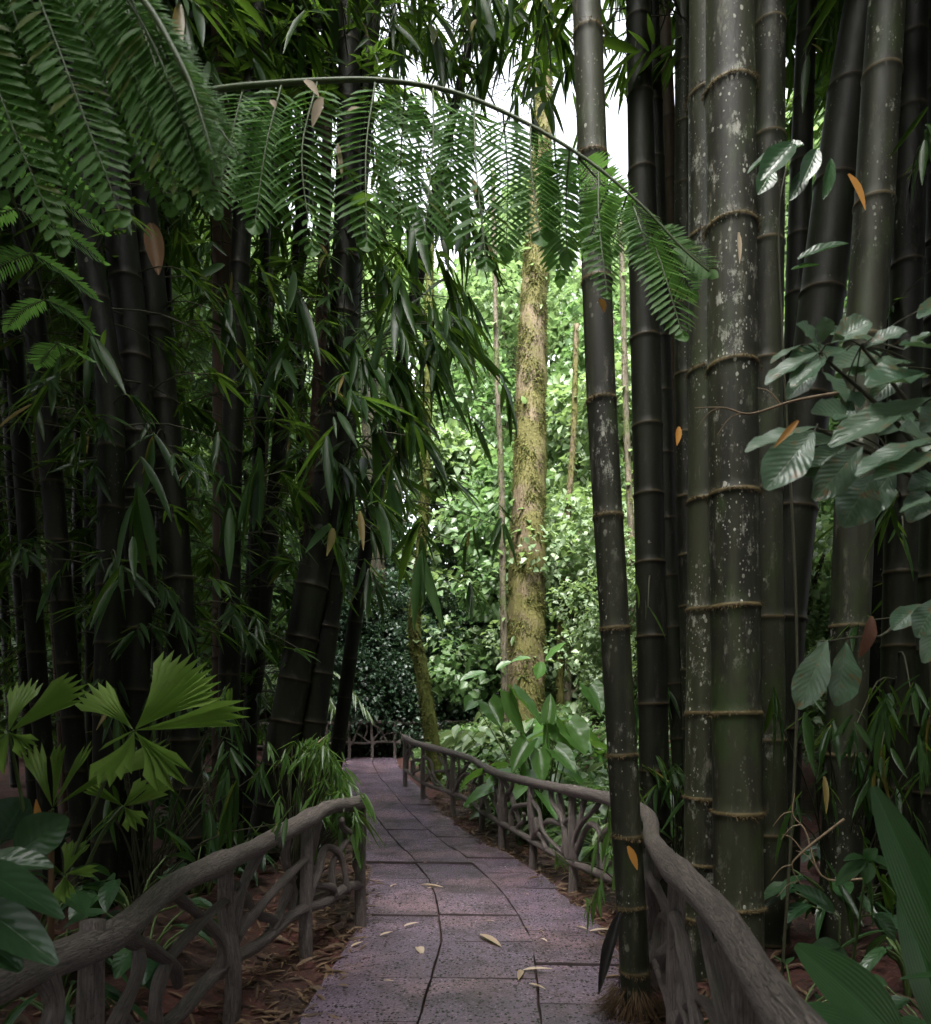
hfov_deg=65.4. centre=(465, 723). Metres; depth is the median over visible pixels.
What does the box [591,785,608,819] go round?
arum plant
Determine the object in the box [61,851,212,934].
arum plant
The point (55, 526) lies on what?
bamboo culm
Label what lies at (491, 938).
dry leaf
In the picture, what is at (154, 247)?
bamboo sheath
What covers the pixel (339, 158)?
dead leaf
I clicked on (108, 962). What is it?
arum plant
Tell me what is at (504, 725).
arum plant
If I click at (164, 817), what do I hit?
arum plant
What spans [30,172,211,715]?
bamboo culm
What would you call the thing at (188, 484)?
bamboo culm
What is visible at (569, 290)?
forest tree
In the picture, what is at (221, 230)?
bamboo culm
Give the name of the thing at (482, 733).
arum plant
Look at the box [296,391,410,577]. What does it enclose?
forest tree
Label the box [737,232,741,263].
dead leaf
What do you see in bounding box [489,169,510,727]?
slender tree
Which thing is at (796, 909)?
arum plant
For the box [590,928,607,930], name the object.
dry leaf
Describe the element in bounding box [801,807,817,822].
arum plant
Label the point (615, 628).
bamboo culm
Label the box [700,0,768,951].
bamboo culm
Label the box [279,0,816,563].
sky
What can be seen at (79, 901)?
arum plant
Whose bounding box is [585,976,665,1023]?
root skirt
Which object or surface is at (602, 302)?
dead leaf
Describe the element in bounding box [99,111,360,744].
bamboo culm
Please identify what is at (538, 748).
arum plant
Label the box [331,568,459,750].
forest tree
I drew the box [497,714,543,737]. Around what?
arum plant
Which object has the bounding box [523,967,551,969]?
dry leaf
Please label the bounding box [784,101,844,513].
forest tree
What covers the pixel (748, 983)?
railing
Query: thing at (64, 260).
forest tree
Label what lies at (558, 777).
arum plant
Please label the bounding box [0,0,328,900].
bamboo culm
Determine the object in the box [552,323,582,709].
slender tree
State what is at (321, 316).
bamboo culm
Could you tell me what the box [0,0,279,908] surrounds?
bamboo culm
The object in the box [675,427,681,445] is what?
dead leaf
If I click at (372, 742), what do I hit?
railing
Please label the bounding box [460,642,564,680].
leafy sapling
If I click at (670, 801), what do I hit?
arum plant
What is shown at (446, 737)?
arum plant
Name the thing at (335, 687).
forest tree
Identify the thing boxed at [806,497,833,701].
forest tree
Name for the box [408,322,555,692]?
forest tree
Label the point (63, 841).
arum plant
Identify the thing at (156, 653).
bamboo culm
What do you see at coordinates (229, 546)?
bamboo culm
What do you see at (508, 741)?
arum plant
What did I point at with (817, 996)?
arum plant
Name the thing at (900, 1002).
arum plant
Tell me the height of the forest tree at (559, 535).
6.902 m
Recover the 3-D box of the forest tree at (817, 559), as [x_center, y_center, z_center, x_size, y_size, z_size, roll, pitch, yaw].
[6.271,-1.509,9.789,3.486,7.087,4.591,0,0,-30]
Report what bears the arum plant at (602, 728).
on the ground
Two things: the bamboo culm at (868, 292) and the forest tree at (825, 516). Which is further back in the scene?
the forest tree at (825, 516)
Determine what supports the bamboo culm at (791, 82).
on the ground
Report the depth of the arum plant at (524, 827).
9.05 m
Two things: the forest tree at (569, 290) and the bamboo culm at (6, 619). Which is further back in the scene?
the forest tree at (569, 290)
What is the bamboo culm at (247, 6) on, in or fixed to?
on the ground
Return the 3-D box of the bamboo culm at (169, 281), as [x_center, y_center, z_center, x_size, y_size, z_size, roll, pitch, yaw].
[-4.162,-5.004,9.741,4.116,12.896,4.592,0,0,-40]
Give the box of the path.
[298,754,645,1023]
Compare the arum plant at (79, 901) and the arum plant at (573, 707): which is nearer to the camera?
the arum plant at (79, 901)
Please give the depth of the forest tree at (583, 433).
18.07 m
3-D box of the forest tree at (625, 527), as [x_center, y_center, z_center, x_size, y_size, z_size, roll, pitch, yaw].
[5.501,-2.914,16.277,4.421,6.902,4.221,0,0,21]
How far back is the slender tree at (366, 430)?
20.26 m
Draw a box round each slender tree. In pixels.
[360,354,389,755]
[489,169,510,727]
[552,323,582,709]
[618,220,636,668]
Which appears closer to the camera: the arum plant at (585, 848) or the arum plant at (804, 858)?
the arum plant at (804, 858)
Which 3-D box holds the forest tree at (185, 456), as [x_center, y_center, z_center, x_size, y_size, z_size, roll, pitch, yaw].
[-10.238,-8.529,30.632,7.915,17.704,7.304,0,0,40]
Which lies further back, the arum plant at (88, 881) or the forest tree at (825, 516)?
the forest tree at (825, 516)
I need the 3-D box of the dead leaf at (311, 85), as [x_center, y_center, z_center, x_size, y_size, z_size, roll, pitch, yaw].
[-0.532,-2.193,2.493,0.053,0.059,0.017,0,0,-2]
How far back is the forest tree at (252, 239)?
29.19 m
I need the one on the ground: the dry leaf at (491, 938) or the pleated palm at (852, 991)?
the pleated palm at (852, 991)
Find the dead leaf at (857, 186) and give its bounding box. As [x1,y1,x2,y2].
[848,173,865,209]
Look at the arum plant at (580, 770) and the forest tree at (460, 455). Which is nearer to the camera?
the arum plant at (580, 770)
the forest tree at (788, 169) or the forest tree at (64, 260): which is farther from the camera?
the forest tree at (788, 169)
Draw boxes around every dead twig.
[695,388,838,434]
[771,818,844,903]
[773,793,862,881]
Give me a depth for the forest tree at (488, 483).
18.48 m
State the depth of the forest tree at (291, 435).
20.09 m
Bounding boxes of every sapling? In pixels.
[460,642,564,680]
[792,848,896,959]
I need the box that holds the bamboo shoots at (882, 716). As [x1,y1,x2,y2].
[763,677,930,938]
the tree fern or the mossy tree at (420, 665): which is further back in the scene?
the mossy tree at (420, 665)
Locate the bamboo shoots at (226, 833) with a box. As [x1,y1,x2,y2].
[83,664,292,901]
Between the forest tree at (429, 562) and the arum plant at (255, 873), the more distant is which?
the forest tree at (429, 562)
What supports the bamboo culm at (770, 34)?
on the ground
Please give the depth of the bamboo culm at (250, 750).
7.91 m
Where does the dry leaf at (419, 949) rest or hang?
on the path
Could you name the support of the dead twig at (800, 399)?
attached to the broadleaf shrub
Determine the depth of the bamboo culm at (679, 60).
6.15 m
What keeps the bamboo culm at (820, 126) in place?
on the ground
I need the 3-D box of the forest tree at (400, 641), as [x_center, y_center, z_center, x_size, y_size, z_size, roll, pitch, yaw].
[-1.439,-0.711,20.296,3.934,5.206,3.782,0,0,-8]
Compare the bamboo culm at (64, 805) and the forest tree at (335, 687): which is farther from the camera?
the forest tree at (335, 687)
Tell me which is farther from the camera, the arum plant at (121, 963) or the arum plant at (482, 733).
the arum plant at (482, 733)
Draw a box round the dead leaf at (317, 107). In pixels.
[311,96,323,126]
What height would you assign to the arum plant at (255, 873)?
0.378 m
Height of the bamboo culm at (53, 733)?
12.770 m
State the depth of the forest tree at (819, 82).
7.92 m
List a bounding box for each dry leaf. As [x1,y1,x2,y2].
[415,946,423,952]
[479,934,501,946]
[517,969,523,979]
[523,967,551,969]
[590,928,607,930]
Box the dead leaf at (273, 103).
[270,100,276,108]
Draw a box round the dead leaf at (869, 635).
[859,616,876,656]
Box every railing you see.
[0,795,366,1023]
[257,720,479,758]
[401,735,826,1023]
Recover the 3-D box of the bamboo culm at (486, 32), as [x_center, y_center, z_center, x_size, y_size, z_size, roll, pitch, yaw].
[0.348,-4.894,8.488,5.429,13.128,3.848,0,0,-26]
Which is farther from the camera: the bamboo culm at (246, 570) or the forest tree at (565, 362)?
the forest tree at (565, 362)
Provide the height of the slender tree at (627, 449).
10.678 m
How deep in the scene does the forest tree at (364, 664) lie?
19.56 m
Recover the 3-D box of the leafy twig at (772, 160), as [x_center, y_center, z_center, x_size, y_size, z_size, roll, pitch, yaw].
[1.480,-0.597,3.374,0.408,4.272,0.467,0,0,0]
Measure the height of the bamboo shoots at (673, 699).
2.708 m
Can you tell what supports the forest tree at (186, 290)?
on the ground
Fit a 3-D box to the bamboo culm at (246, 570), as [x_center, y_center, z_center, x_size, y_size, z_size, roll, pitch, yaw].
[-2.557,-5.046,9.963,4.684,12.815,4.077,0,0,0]
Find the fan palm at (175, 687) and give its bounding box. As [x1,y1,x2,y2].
[0,650,248,941]
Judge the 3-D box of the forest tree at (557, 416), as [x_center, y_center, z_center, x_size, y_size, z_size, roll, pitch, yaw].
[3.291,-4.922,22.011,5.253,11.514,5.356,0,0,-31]
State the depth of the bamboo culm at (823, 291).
4.87 m
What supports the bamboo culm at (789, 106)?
on the ground
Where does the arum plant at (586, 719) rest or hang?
on the ground
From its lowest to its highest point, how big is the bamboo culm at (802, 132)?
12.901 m
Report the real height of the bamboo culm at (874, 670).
12.844 m
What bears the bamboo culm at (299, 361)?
on the ground
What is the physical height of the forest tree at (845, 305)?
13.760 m
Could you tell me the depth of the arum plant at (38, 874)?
5.10 m
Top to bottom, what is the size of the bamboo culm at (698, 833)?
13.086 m
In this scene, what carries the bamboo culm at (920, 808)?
on the ground
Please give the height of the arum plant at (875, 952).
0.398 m
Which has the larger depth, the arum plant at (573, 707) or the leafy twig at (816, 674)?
the arum plant at (573, 707)
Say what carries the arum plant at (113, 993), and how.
on the ground
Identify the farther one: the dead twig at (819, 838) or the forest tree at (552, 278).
the forest tree at (552, 278)
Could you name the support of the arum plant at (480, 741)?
on the ground
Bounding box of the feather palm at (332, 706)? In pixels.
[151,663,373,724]
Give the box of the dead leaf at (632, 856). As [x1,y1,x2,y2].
[627,846,637,869]
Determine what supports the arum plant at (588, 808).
on the ground
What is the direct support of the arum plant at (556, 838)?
on the ground
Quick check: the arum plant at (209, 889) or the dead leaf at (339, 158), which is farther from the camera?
the arum plant at (209, 889)
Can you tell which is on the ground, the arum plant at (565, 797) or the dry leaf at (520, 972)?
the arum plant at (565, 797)
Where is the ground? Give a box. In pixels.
[0,652,923,1023]
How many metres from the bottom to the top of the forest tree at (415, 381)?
21.006 m
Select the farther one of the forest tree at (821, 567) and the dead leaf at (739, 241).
the forest tree at (821, 567)
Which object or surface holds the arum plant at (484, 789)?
on the ground
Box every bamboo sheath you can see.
[144,222,163,274]
[598,912,621,993]
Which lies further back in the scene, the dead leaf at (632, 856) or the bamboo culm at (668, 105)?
the bamboo culm at (668, 105)
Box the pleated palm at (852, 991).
[794,786,930,1023]
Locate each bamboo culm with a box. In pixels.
[0,0,218,882]
[0,0,272,889]
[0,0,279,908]
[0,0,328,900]
[0,0,337,894]
[0,18,234,772]
[0,41,200,817]
[0,168,105,745]
[0,169,204,734]
[0,194,84,721]
[0,197,104,813]
[0,254,76,787]
[27,117,302,797]
[27,169,259,806]
[29,0,386,822]
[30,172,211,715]
[45,172,256,737]
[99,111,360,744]
[102,0,447,740]
[110,0,271,165]
[133,0,416,839]
[148,0,427,874]
[159,0,420,765]
[159,11,457,708]
[160,0,439,822]
[182,0,509,864]
[191,0,533,819]
[232,0,522,860]
[266,0,625,844]
[502,0,843,911]
[506,0,821,855]
[509,0,837,788]
[542,0,837,900]
[567,0,713,982]
[570,0,653,1019]
[609,0,790,948]
[659,0,676,850]
[673,0,832,757]
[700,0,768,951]
[783,0,867,849]
[785,51,849,287]
[785,64,849,271]
[786,0,840,163]
[786,0,881,612]
[786,0,930,856]
[786,4,910,825]
[803,0,844,85]
[805,8,888,847]
[818,0,905,945]
[829,0,930,803]
[830,0,930,914]
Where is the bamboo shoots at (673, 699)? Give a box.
[594,672,682,865]
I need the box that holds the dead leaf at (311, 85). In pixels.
[304,79,318,95]
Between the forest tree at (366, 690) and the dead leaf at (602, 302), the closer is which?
the dead leaf at (602, 302)
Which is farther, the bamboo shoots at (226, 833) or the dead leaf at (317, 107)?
the bamboo shoots at (226, 833)
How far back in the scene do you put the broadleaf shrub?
1.88 m
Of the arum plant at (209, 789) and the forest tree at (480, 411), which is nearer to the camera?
the arum plant at (209, 789)
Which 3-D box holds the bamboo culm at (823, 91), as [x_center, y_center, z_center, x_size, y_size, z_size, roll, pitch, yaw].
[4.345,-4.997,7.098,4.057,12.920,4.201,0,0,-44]
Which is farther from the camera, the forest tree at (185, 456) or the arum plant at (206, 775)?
the forest tree at (185, 456)
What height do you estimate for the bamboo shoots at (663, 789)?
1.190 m
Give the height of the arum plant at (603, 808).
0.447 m
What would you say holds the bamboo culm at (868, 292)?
on the ground
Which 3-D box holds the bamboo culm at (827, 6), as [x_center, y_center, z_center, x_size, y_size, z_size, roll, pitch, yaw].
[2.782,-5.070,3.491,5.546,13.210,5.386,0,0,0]
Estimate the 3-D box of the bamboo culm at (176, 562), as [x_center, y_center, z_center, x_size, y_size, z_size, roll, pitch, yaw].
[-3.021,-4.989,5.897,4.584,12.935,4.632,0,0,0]
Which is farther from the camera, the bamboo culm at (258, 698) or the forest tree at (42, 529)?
the forest tree at (42, 529)
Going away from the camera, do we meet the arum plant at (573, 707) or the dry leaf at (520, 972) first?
the dry leaf at (520, 972)
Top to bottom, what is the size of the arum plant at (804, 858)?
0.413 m
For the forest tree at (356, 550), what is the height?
8.924 m
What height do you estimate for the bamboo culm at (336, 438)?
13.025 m
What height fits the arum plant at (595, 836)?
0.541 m
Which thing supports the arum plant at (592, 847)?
on the ground
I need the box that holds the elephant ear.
[464,679,604,820]
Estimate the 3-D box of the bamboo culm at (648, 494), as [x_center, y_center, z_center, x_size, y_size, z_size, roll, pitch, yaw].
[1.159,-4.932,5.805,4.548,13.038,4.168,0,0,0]
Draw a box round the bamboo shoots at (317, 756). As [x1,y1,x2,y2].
[265,731,385,905]
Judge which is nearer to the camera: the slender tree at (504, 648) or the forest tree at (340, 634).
the slender tree at (504, 648)
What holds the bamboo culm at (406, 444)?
on the ground
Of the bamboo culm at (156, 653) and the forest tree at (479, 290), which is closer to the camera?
the bamboo culm at (156, 653)
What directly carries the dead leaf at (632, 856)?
attached to the bamboo culm at (615, 628)
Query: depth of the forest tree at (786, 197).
23.31 m
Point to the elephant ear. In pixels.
(571, 735)
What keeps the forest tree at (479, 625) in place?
on the ground
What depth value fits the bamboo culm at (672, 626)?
6.43 m
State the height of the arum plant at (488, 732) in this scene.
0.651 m
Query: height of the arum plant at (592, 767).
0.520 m
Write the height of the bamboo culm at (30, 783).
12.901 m
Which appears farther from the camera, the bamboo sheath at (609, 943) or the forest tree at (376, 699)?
the forest tree at (376, 699)
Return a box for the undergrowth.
[410,685,675,889]
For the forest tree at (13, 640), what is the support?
on the ground
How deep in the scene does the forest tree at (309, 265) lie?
31.81 m
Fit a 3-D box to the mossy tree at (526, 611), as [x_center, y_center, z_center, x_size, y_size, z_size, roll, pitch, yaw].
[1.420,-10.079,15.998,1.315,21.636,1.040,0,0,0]
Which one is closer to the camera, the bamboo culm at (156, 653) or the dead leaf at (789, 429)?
the dead leaf at (789, 429)
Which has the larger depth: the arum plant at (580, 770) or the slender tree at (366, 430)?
the slender tree at (366, 430)
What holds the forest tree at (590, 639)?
on the ground
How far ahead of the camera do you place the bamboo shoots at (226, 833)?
5.10 m
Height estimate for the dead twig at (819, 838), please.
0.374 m
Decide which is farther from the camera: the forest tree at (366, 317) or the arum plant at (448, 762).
the forest tree at (366, 317)
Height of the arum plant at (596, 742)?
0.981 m
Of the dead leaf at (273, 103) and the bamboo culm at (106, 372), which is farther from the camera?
the bamboo culm at (106, 372)
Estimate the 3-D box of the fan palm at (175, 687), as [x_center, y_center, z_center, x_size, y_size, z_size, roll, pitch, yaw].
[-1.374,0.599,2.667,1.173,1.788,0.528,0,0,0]
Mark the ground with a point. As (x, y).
(200, 960)
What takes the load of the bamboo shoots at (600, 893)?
on the ground
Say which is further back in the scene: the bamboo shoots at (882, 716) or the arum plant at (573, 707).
the arum plant at (573, 707)
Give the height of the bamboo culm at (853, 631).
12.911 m
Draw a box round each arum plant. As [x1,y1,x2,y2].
[0,811,69,858]
[0,980,146,1023]
[28,870,47,884]
[40,863,123,940]
[41,929,127,1012]
[42,875,115,921]
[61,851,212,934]
[63,900,217,990]
[146,844,243,897]
[147,812,168,828]
[148,822,260,865]
[162,861,252,894]
[169,765,211,780]
[202,773,211,795]
[205,820,273,870]
[221,835,280,886]
[425,748,460,768]
[439,725,489,747]
[440,734,453,755]
[453,729,507,759]
[456,730,496,759]
[460,761,583,823]
[474,710,509,731]
[474,729,519,756]
[482,738,513,757]
[485,722,542,749]
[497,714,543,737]
[506,721,523,737]
[514,814,561,841]
[519,766,585,774]
[524,769,566,796]
[525,715,571,748]
[526,730,606,762]
[526,800,577,829]
[528,739,579,763]
[545,812,600,855]
[553,817,612,860]
[556,701,603,723]
[559,716,589,725]
[562,784,608,806]
[565,800,608,830]
[567,783,639,823]
[577,747,607,773]
[582,841,612,883]
[586,762,638,785]
[589,818,674,846]
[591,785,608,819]
[596,727,638,747]
[610,794,673,809]
[764,865,897,928]
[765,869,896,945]
[773,955,826,1001]
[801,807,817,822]
[801,837,870,869]
[841,930,913,997]
[874,974,925,1023]
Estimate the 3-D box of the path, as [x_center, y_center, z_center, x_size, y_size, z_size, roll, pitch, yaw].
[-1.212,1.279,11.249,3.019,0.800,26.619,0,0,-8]
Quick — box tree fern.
[0,0,719,370]
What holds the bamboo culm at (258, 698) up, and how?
on the ground
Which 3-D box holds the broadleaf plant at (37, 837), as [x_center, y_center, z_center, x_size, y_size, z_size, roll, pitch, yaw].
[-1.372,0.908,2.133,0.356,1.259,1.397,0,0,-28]
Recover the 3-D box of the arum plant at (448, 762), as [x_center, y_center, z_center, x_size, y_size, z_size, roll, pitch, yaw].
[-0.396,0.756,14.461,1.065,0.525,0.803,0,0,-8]
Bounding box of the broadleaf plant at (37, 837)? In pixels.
[0,797,68,972]
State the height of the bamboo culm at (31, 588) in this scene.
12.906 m
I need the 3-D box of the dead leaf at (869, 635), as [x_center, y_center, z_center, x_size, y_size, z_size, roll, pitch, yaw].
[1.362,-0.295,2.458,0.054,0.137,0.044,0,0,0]
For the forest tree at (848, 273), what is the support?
on the ground
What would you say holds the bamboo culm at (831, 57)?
on the ground
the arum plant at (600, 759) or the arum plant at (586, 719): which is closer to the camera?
the arum plant at (600, 759)
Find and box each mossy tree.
[406,228,445,781]
[506,0,555,720]
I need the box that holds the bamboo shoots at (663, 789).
[639,756,684,857]
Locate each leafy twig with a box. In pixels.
[747,140,849,975]
[791,600,930,709]
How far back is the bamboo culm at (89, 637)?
8.68 m
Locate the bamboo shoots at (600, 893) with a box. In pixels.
[554,809,614,934]
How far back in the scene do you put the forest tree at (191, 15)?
8.69 m
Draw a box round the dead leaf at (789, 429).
[774,420,798,447]
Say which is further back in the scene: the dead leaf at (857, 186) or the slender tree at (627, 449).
the slender tree at (627, 449)
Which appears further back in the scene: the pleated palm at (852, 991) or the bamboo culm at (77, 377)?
the bamboo culm at (77, 377)
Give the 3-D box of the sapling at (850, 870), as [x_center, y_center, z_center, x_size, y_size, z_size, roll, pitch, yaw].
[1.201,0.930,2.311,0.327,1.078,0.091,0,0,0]
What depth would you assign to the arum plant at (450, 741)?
14.61 m
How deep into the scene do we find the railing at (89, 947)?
3.34 m
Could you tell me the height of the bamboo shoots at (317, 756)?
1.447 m
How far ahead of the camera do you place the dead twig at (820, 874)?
3.23 m
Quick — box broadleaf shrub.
[745,297,930,527]
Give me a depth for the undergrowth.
12.60 m
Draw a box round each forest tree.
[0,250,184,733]
[0,381,84,756]
[3,260,78,718]
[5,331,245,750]
[7,0,338,260]
[9,194,299,743]
[21,15,72,354]
[29,184,306,449]
[182,371,211,472]
[188,201,305,475]
[192,352,359,744]
[202,534,365,750]
[243,229,359,483]
[262,532,401,755]
[266,563,450,755]
[267,564,404,754]
[278,505,492,739]
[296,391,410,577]
[306,197,489,525]
[310,197,418,543]
[327,593,422,757]
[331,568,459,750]
[335,513,492,756]
[349,607,473,757]
[361,573,500,748]
[372,412,506,746]
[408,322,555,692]
[420,206,589,499]
[422,580,551,725]
[428,446,581,719]
[437,173,580,452]
[473,485,636,711]
[487,369,624,694]
[544,526,637,712]
[546,286,631,649]
[546,348,636,700]
[547,208,629,480]
[622,501,633,590]
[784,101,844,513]
[784,174,789,305]
[784,280,847,517]
[785,92,818,203]
[785,176,848,307]
[786,0,823,113]
[802,521,832,810]
[805,417,838,646]
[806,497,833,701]
[811,308,846,638]
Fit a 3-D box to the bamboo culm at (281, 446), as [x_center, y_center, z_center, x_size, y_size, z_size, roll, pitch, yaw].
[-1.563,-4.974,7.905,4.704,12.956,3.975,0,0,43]
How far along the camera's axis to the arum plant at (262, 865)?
6.47 m
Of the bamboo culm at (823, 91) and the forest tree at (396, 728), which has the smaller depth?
the bamboo culm at (823, 91)
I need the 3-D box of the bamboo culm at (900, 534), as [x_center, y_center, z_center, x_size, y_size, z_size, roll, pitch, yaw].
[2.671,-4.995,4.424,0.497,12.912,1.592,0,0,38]
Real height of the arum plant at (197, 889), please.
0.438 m
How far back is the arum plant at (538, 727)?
13.53 m
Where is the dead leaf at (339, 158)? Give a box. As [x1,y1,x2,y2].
[337,144,342,179]
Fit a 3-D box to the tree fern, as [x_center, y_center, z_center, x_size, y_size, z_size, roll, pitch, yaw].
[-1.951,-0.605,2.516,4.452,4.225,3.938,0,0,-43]
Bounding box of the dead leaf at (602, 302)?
[598,298,605,312]
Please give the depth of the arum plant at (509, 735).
14.22 m
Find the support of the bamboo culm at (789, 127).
on the ground
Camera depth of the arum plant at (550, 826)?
9.10 m
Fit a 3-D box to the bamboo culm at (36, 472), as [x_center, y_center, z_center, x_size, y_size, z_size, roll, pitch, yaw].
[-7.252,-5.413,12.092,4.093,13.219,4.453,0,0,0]
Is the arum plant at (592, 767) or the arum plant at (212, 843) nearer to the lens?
the arum plant at (212, 843)
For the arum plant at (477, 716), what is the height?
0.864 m

